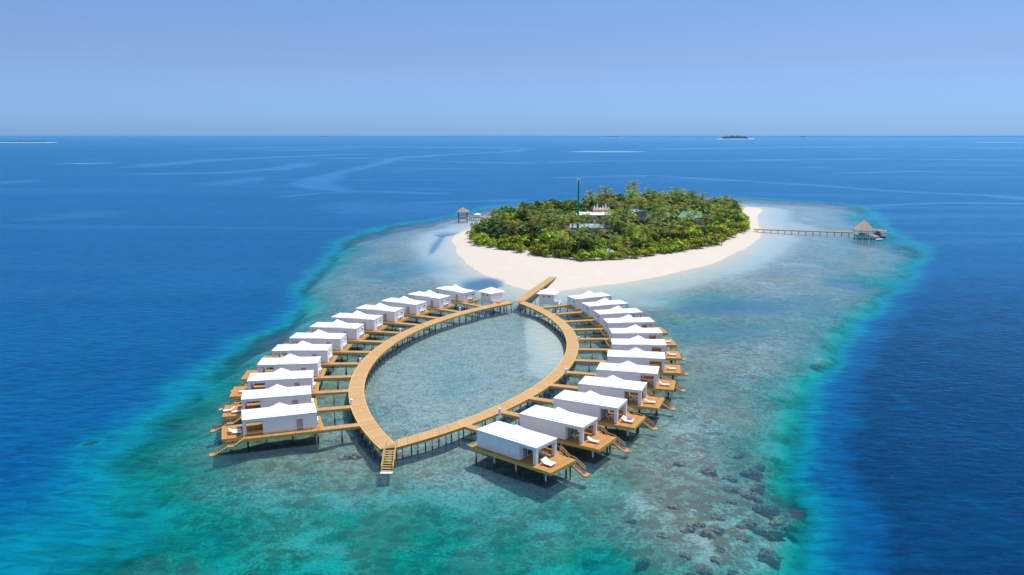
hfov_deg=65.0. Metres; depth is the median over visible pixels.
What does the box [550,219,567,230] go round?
broadleaf tree
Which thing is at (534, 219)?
palm tree
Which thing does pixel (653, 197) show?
palm tree
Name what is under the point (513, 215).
broadleaf tree
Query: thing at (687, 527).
coral head
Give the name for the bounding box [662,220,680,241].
palm tree
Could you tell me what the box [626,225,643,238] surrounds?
broadleaf tree
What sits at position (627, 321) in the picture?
water villa
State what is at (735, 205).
palm tree
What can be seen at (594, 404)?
water villa
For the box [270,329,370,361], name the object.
water villa
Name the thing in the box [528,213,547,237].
palm tree
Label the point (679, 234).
broadleaf tree
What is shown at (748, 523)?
coral head
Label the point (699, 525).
coral head
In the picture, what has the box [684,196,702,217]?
palm tree
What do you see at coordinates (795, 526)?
coral head
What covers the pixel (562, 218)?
palm tree
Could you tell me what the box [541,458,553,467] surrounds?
sun lounger
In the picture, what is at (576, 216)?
palm tree
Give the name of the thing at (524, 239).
broadleaf tree
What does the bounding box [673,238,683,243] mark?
beach shrub
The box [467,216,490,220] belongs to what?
short pier
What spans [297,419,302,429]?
entry door
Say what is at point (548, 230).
palm tree
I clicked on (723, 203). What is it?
palm tree
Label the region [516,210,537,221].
broadleaf tree
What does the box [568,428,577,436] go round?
sliding door
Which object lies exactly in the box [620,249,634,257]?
beach shrub
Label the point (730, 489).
coral head
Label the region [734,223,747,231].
beach shrub
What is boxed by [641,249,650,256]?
beach shrub
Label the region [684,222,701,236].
broadleaf tree
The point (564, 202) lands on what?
broadleaf tree
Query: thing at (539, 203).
broadleaf tree
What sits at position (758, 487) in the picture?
coral head
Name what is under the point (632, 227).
palm tree
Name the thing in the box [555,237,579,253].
broadleaf tree
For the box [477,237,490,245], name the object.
beach shrub
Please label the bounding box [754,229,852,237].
long pier
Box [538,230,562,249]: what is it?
broadleaf tree
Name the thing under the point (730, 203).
broadleaf tree
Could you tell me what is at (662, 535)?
coral head
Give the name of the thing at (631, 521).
coral head
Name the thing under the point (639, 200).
palm tree
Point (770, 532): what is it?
coral head
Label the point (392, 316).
water villa
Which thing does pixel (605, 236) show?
broadleaf tree
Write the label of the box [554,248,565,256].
beach shrub
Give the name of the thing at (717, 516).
coral head
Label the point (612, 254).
beach shrub
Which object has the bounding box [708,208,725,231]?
palm tree
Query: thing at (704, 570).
coral head
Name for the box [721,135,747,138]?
distant island
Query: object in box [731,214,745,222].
broadleaf tree
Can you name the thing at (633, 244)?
broadleaf tree
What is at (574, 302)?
water villa
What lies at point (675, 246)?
beach shrub
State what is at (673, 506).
coral head
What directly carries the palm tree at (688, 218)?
on the ground
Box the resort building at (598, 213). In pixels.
[576,209,611,227]
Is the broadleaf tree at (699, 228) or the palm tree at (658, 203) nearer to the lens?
the broadleaf tree at (699, 228)
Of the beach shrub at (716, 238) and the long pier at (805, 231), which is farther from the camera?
the long pier at (805, 231)
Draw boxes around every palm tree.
[486,210,497,219]
[494,212,512,233]
[504,219,521,241]
[515,203,532,216]
[526,211,544,233]
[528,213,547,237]
[534,208,550,221]
[539,201,554,218]
[540,224,558,234]
[549,212,566,227]
[550,232,570,256]
[554,213,571,235]
[562,214,580,229]
[569,213,585,230]
[571,226,590,251]
[579,211,596,230]
[583,193,596,201]
[589,224,604,239]
[593,216,607,236]
[594,194,605,206]
[597,190,613,204]
[598,185,613,196]
[603,211,621,230]
[603,232,623,250]
[604,208,620,229]
[606,196,621,216]
[613,199,635,233]
[617,218,631,234]
[619,207,634,224]
[622,190,639,207]
[622,221,640,248]
[623,188,642,207]
[624,216,639,225]
[628,180,638,187]
[631,200,650,224]
[632,196,649,217]
[638,223,657,239]
[642,187,654,196]
[645,191,660,204]
[645,211,658,221]
[646,217,664,242]
[649,199,667,218]
[654,207,671,228]
[655,195,672,206]
[660,204,680,225]
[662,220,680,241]
[666,187,686,205]
[676,213,696,237]
[677,189,689,202]
[678,203,692,215]
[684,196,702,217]
[686,207,702,223]
[693,192,709,210]
[696,213,713,244]
[701,199,715,210]
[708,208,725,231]
[716,203,730,222]
[717,198,731,208]
[724,198,744,229]
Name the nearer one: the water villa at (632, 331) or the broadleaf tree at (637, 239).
the water villa at (632, 331)
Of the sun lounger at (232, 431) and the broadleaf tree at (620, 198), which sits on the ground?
the broadleaf tree at (620, 198)
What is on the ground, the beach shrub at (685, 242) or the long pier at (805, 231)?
the beach shrub at (685, 242)
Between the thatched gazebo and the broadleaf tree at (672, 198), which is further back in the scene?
the broadleaf tree at (672, 198)
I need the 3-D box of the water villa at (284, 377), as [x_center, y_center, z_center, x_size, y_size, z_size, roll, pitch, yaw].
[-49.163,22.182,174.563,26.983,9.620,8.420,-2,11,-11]
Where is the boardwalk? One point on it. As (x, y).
(380, 440)
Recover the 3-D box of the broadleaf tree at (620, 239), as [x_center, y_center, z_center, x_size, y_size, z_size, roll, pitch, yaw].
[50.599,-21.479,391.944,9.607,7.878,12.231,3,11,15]
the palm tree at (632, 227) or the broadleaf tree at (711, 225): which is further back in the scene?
the broadleaf tree at (711, 225)
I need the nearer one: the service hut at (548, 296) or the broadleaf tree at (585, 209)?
the service hut at (548, 296)
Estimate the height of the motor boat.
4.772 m
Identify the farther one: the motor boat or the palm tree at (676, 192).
the palm tree at (676, 192)
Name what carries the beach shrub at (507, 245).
on the ground
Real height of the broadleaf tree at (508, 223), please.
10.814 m
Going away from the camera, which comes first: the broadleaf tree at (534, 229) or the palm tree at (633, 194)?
the broadleaf tree at (534, 229)
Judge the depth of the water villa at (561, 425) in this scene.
147.43 m
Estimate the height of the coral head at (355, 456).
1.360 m
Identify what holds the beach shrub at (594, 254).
on the ground
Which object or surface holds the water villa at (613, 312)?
on the ground
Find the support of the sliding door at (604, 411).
in the water villa at (594, 404)
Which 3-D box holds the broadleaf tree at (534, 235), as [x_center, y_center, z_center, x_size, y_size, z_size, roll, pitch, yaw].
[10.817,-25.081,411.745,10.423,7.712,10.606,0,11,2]
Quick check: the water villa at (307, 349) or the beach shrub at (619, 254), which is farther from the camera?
the beach shrub at (619, 254)
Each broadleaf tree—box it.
[475,224,490,234]
[486,218,501,233]
[491,227,507,238]
[492,209,507,216]
[492,219,516,232]
[497,221,512,232]
[498,212,522,221]
[498,234,521,247]
[500,206,515,213]
[501,223,526,235]
[513,233,531,243]
[516,201,539,211]
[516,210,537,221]
[525,222,543,236]
[527,231,538,243]
[532,238,552,250]
[534,200,553,210]
[534,215,552,227]
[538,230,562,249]
[539,226,559,232]
[547,208,563,216]
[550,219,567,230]
[553,200,571,210]
[553,202,565,209]
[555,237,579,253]
[564,203,579,210]
[569,202,589,211]
[569,207,581,212]
[571,226,595,242]
[571,237,596,254]
[589,200,600,211]
[591,239,605,250]
[592,237,606,247]
[599,232,609,238]
[604,243,622,250]
[605,235,625,245]
[607,230,616,238]
[608,193,625,203]
[609,215,628,231]
[610,227,621,235]
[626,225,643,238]
[628,215,647,224]
[629,241,641,248]
[630,236,647,243]
[637,241,659,251]
[638,224,665,241]
[644,238,660,248]
[651,204,674,214]
[656,229,673,242]
[658,237,672,243]
[659,195,676,204]
[662,225,689,240]
[663,213,681,228]
[672,217,692,227]
[684,203,707,214]
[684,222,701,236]
[685,227,703,239]
[696,199,713,204]
[700,214,717,224]
[701,226,710,234]
[706,221,720,228]
[706,224,729,234]
[710,206,729,223]
[719,199,739,209]
[722,220,732,229]
[730,209,744,217]
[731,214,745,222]
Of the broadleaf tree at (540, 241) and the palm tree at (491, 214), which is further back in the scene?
the palm tree at (491, 214)
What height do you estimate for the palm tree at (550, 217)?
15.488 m
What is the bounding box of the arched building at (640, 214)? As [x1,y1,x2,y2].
[628,209,650,223]
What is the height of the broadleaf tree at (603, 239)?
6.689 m
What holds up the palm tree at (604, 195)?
on the ground
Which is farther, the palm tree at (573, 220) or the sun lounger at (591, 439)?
the palm tree at (573, 220)
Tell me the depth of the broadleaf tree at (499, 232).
424.43 m
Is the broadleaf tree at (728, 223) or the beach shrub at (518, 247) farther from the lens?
the broadleaf tree at (728, 223)
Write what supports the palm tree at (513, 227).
on the ground
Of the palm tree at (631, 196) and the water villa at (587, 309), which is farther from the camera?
the palm tree at (631, 196)
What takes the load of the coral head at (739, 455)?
on the ground
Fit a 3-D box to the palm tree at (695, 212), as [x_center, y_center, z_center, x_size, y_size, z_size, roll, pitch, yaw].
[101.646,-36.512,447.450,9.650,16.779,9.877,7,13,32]
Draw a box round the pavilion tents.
[593,203,609,210]
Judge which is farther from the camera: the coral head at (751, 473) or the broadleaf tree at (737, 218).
the broadleaf tree at (737, 218)
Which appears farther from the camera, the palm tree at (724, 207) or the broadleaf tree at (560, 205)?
the broadleaf tree at (560, 205)
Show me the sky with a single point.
(68, 67)
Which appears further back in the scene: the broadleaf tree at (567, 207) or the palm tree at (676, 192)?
the broadleaf tree at (567, 207)
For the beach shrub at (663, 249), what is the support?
on the ground
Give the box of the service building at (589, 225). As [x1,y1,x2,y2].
[569,224,603,232]
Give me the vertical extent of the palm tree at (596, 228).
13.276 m
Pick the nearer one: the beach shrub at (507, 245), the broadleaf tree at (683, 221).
the beach shrub at (507, 245)
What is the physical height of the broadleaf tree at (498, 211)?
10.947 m
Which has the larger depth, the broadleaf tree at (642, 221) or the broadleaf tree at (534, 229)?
the broadleaf tree at (642, 221)
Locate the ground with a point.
(308, 509)
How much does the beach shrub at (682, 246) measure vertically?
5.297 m
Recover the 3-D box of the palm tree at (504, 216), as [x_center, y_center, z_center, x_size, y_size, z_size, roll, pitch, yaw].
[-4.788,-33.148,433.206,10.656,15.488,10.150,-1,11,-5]
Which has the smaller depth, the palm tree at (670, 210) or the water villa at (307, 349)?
the water villa at (307, 349)
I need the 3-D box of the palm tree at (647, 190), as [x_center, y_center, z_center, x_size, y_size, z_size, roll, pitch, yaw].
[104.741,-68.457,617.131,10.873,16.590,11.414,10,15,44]
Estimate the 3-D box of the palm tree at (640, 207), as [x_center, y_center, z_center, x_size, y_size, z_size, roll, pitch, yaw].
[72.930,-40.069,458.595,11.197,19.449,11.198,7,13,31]
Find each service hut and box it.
[478,287,504,313]
[537,288,560,312]
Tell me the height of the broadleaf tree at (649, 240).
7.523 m
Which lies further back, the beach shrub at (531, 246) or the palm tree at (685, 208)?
the palm tree at (685, 208)
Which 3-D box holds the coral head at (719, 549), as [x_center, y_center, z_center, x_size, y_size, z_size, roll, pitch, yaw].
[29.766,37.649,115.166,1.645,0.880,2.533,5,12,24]
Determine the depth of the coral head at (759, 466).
144.02 m
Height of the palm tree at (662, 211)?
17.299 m
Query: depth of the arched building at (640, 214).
505.52 m
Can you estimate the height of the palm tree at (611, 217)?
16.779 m
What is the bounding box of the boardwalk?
[349,301,577,473]
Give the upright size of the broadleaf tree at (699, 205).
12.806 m
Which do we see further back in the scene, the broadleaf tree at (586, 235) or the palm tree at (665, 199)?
the palm tree at (665, 199)
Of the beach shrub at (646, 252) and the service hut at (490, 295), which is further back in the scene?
the beach shrub at (646, 252)
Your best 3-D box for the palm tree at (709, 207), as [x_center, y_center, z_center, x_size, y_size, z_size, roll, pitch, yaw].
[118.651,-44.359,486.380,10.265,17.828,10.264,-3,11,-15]
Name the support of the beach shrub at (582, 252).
on the ground
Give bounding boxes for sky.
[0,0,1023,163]
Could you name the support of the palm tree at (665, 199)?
on the ground
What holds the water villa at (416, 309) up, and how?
on the ground
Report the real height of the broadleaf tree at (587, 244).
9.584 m
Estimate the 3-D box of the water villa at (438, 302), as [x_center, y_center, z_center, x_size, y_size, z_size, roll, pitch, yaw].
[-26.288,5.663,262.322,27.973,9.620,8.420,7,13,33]
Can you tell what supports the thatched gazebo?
on the ground
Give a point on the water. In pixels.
(148, 284)
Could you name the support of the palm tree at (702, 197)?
on the ground
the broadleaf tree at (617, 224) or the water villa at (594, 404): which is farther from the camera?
the broadleaf tree at (617, 224)
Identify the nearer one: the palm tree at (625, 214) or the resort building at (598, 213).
the palm tree at (625, 214)
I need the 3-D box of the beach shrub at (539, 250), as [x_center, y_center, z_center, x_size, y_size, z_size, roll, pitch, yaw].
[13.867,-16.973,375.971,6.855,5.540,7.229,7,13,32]
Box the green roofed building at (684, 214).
[679,211,702,224]
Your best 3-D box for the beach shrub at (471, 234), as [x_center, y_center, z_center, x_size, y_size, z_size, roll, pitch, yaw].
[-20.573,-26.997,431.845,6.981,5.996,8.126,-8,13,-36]
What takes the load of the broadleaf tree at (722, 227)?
on the ground
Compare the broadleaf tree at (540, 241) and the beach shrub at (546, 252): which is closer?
the beach shrub at (546, 252)
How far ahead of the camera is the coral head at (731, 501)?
130.15 m
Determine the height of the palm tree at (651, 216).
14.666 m
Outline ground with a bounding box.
[82,197,920,574]
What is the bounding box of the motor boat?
[873,229,886,238]
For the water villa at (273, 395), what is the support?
on the ground
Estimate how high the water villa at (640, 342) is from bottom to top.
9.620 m
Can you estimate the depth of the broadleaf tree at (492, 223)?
444.88 m
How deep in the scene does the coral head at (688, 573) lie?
108.29 m
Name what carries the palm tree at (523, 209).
on the ground
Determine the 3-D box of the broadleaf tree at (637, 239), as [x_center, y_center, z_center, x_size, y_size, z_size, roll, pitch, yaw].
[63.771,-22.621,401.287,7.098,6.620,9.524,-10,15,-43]
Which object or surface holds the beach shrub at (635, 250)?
on the ground
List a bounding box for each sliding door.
[523,448,532,457]
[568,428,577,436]
[601,409,607,418]
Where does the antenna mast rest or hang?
on the ground
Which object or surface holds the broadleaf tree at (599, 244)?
on the ground
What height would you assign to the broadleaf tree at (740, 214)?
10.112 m
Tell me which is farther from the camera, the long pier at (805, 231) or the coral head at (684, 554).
the long pier at (805, 231)
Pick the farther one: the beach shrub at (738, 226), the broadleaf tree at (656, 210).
the broadleaf tree at (656, 210)
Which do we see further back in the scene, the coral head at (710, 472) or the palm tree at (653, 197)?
the palm tree at (653, 197)
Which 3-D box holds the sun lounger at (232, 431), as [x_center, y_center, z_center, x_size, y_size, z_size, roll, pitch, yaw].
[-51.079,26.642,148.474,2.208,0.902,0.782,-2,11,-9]
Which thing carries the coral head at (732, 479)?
on the ground
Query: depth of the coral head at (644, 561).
111.96 m
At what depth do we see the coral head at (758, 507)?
128.19 m
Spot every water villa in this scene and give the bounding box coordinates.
[209,402,359,463]
[210,384,350,432]
[218,368,348,410]
[230,353,351,391]
[255,341,358,375]
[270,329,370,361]
[294,319,384,350]
[331,310,400,339]
[355,303,418,331]
[381,296,438,328]
[407,290,459,321]
[435,284,481,316]
[464,421,590,495]
[501,405,629,467]
[528,390,657,443]
[541,291,611,319]
[550,375,675,424]
[553,298,639,327]
[565,306,655,337]
[567,361,685,404]
[573,314,667,347]
[574,347,688,379]
[577,324,677,350]
[578,335,685,364]
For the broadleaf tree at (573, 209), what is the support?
on the ground
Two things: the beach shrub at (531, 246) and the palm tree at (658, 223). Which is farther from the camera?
the palm tree at (658, 223)
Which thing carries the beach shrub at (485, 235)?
on the ground
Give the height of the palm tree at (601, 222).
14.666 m
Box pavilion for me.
[853,220,879,245]
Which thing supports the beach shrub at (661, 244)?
on the ground
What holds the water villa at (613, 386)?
on the ground
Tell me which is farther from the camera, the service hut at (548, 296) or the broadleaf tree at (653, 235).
the broadleaf tree at (653, 235)
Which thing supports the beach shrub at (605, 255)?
on the ground
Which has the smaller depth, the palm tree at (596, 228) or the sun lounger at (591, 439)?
the sun lounger at (591, 439)
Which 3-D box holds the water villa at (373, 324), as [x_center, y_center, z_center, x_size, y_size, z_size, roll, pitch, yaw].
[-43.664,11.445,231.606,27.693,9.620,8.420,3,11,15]
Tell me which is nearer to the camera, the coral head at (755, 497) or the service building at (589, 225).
the coral head at (755, 497)
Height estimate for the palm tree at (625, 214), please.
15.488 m
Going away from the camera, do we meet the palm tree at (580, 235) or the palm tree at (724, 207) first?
the palm tree at (580, 235)
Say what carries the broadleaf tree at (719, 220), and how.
on the ground
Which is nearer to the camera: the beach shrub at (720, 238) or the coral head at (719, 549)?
the coral head at (719, 549)
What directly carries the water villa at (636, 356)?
on the ground
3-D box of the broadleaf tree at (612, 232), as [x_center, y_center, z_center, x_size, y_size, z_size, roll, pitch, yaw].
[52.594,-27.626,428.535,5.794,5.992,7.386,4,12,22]
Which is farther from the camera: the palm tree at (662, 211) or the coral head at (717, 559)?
the palm tree at (662, 211)
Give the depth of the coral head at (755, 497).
132.05 m
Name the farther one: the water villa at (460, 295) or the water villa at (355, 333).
the water villa at (460, 295)
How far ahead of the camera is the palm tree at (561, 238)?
371.01 m
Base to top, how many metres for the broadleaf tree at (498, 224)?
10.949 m
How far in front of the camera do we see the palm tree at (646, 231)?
380.25 m
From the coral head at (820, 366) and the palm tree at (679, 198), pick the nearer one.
the coral head at (820, 366)
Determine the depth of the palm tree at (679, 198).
549.66 m
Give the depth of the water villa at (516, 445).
138.11 m
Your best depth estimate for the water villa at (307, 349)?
195.45 m
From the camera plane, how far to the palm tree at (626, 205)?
445.34 m
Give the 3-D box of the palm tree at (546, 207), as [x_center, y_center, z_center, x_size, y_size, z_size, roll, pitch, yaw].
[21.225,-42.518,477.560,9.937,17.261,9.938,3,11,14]
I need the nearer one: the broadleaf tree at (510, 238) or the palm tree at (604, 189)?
the broadleaf tree at (510, 238)
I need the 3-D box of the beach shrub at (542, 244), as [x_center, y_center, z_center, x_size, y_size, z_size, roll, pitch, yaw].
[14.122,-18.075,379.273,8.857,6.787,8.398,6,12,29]
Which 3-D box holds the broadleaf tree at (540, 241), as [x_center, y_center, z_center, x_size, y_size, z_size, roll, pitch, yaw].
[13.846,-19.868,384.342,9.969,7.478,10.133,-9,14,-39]
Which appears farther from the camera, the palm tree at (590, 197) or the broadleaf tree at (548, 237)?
the palm tree at (590, 197)
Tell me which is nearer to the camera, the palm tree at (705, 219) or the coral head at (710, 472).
the coral head at (710, 472)
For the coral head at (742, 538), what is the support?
on the ground
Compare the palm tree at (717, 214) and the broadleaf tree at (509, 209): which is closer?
the palm tree at (717, 214)
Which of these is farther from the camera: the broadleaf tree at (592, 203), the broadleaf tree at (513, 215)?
the broadleaf tree at (592, 203)
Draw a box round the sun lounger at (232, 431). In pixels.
[229,429,241,434]
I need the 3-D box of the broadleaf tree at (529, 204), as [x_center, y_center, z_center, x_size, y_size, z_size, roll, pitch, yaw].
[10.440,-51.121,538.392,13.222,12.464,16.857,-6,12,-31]
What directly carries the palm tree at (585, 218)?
on the ground
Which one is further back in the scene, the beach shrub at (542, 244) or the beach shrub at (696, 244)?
the beach shrub at (696, 244)
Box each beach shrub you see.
[467,231,477,239]
[471,236,481,244]
[477,233,488,243]
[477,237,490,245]
[494,242,504,248]
[502,243,510,249]
[513,243,526,251]
[528,244,543,254]
[534,242,552,254]
[534,246,549,255]
[541,249,549,256]
[550,250,556,256]
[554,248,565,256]
[558,249,571,257]
[574,249,589,260]
[587,248,604,259]
[596,249,609,259]
[607,251,617,259]
[615,250,625,258]
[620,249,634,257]
[629,247,643,257]
[641,247,655,253]
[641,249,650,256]
[656,244,669,252]
[658,242,673,248]
[668,241,680,250]
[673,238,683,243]
[675,242,688,250]
[680,239,693,248]
[688,238,701,247]
[692,237,706,246]
[706,234,721,244]
[712,234,723,243]
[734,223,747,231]
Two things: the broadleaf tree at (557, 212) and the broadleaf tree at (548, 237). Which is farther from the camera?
the broadleaf tree at (557, 212)
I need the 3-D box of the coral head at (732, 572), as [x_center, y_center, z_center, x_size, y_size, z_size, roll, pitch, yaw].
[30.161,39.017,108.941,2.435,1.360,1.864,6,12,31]
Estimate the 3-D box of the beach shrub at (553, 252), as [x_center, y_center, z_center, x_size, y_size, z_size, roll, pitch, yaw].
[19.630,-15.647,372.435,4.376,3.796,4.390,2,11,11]
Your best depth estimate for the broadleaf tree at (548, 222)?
470.97 m
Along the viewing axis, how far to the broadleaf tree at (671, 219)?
448.23 m
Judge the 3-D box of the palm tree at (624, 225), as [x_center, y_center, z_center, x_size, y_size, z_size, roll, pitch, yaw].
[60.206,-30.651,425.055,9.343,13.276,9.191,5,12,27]
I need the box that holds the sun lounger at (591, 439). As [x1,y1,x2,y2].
[587,436,598,442]
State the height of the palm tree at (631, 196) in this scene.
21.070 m
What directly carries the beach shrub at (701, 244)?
on the ground
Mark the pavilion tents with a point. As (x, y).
(600, 207)
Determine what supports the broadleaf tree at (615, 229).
on the ground
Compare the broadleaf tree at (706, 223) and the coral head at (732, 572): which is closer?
the coral head at (732, 572)
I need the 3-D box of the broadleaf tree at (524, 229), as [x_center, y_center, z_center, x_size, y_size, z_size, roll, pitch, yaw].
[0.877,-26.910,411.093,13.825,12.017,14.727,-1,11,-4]
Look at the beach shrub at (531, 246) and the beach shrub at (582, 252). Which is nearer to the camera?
the beach shrub at (582, 252)
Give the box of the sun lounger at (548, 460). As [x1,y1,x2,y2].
[544,457,555,464]
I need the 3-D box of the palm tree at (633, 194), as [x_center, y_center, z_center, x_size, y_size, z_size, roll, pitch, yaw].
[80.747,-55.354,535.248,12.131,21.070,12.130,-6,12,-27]
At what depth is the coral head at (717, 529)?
120.04 m
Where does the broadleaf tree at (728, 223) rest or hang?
on the ground
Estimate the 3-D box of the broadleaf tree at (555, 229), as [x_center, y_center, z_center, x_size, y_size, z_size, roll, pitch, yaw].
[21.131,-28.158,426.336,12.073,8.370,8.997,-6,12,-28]
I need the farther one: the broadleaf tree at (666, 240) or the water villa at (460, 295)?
the broadleaf tree at (666, 240)
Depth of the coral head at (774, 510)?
127.42 m
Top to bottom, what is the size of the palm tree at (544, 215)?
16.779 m
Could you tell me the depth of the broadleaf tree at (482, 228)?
443.41 m
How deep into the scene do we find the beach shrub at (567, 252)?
366.50 m
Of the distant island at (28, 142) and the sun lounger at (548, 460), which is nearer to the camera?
the sun lounger at (548, 460)
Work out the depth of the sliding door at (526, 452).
137.99 m
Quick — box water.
[0,136,1023,574]
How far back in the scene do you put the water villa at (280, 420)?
149.98 m
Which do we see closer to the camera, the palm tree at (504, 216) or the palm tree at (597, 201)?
the palm tree at (504, 216)
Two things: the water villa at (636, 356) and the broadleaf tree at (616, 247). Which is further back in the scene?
the broadleaf tree at (616, 247)
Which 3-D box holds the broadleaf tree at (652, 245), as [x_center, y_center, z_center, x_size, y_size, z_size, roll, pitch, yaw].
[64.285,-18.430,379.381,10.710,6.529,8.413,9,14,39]
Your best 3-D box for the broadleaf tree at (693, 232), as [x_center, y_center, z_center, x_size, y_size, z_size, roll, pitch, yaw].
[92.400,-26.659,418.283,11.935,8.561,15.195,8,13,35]
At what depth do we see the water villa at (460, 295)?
268.92 m
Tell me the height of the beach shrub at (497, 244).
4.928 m
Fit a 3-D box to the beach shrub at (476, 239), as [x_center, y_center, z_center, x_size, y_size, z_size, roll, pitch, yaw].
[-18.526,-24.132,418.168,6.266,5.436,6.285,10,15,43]
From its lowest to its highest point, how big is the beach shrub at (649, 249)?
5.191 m
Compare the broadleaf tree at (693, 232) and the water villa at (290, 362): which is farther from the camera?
the broadleaf tree at (693, 232)
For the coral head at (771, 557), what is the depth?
113.50 m
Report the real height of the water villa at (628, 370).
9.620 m
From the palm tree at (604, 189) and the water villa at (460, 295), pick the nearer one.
the water villa at (460, 295)
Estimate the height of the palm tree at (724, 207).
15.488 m
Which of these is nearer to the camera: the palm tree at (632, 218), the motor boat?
the palm tree at (632, 218)
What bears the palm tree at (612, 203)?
on the ground
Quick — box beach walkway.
[509,277,555,308]
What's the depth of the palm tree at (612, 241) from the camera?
370.66 m
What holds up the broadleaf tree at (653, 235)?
on the ground
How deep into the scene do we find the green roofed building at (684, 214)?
507.73 m
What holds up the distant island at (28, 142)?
on the water
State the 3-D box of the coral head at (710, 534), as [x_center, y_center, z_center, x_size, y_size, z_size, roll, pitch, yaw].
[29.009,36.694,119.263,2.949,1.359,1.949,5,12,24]
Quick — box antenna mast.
[577,178,578,226]
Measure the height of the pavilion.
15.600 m
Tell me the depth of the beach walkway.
285.21 m
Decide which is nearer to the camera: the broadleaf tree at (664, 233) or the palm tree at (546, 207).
the broadleaf tree at (664, 233)
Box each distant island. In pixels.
[0,141,57,142]
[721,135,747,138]
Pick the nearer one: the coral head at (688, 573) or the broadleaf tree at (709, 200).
the coral head at (688, 573)
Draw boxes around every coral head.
[338,452,362,459]
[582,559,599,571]
[625,519,636,524]
[634,555,650,568]
[656,532,670,539]
[666,503,678,509]
[672,461,683,466]
[678,551,691,560]
[680,522,695,533]
[682,572,697,574]
[692,522,705,527]
[696,566,713,574]
[697,468,717,476]
[698,529,715,538]
[702,524,724,534]
[709,556,723,564]
[711,513,725,521]
[713,545,724,552]
[719,485,740,492]
[722,475,737,482]
[726,499,736,504]
[726,569,739,574]
[733,452,743,458]
[735,518,756,528]
[736,535,748,542]
[739,469,762,478]
[739,491,763,503]
[748,462,765,471]
[750,482,764,493]
[752,503,769,514]
[752,525,786,539]
[757,548,783,566]
[762,505,780,516]
[768,518,805,534]
[809,363,826,368]
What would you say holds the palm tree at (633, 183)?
on the ground
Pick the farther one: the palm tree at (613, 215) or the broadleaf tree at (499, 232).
the palm tree at (613, 215)
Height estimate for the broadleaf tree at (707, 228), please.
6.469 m
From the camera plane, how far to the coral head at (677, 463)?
143.68 m

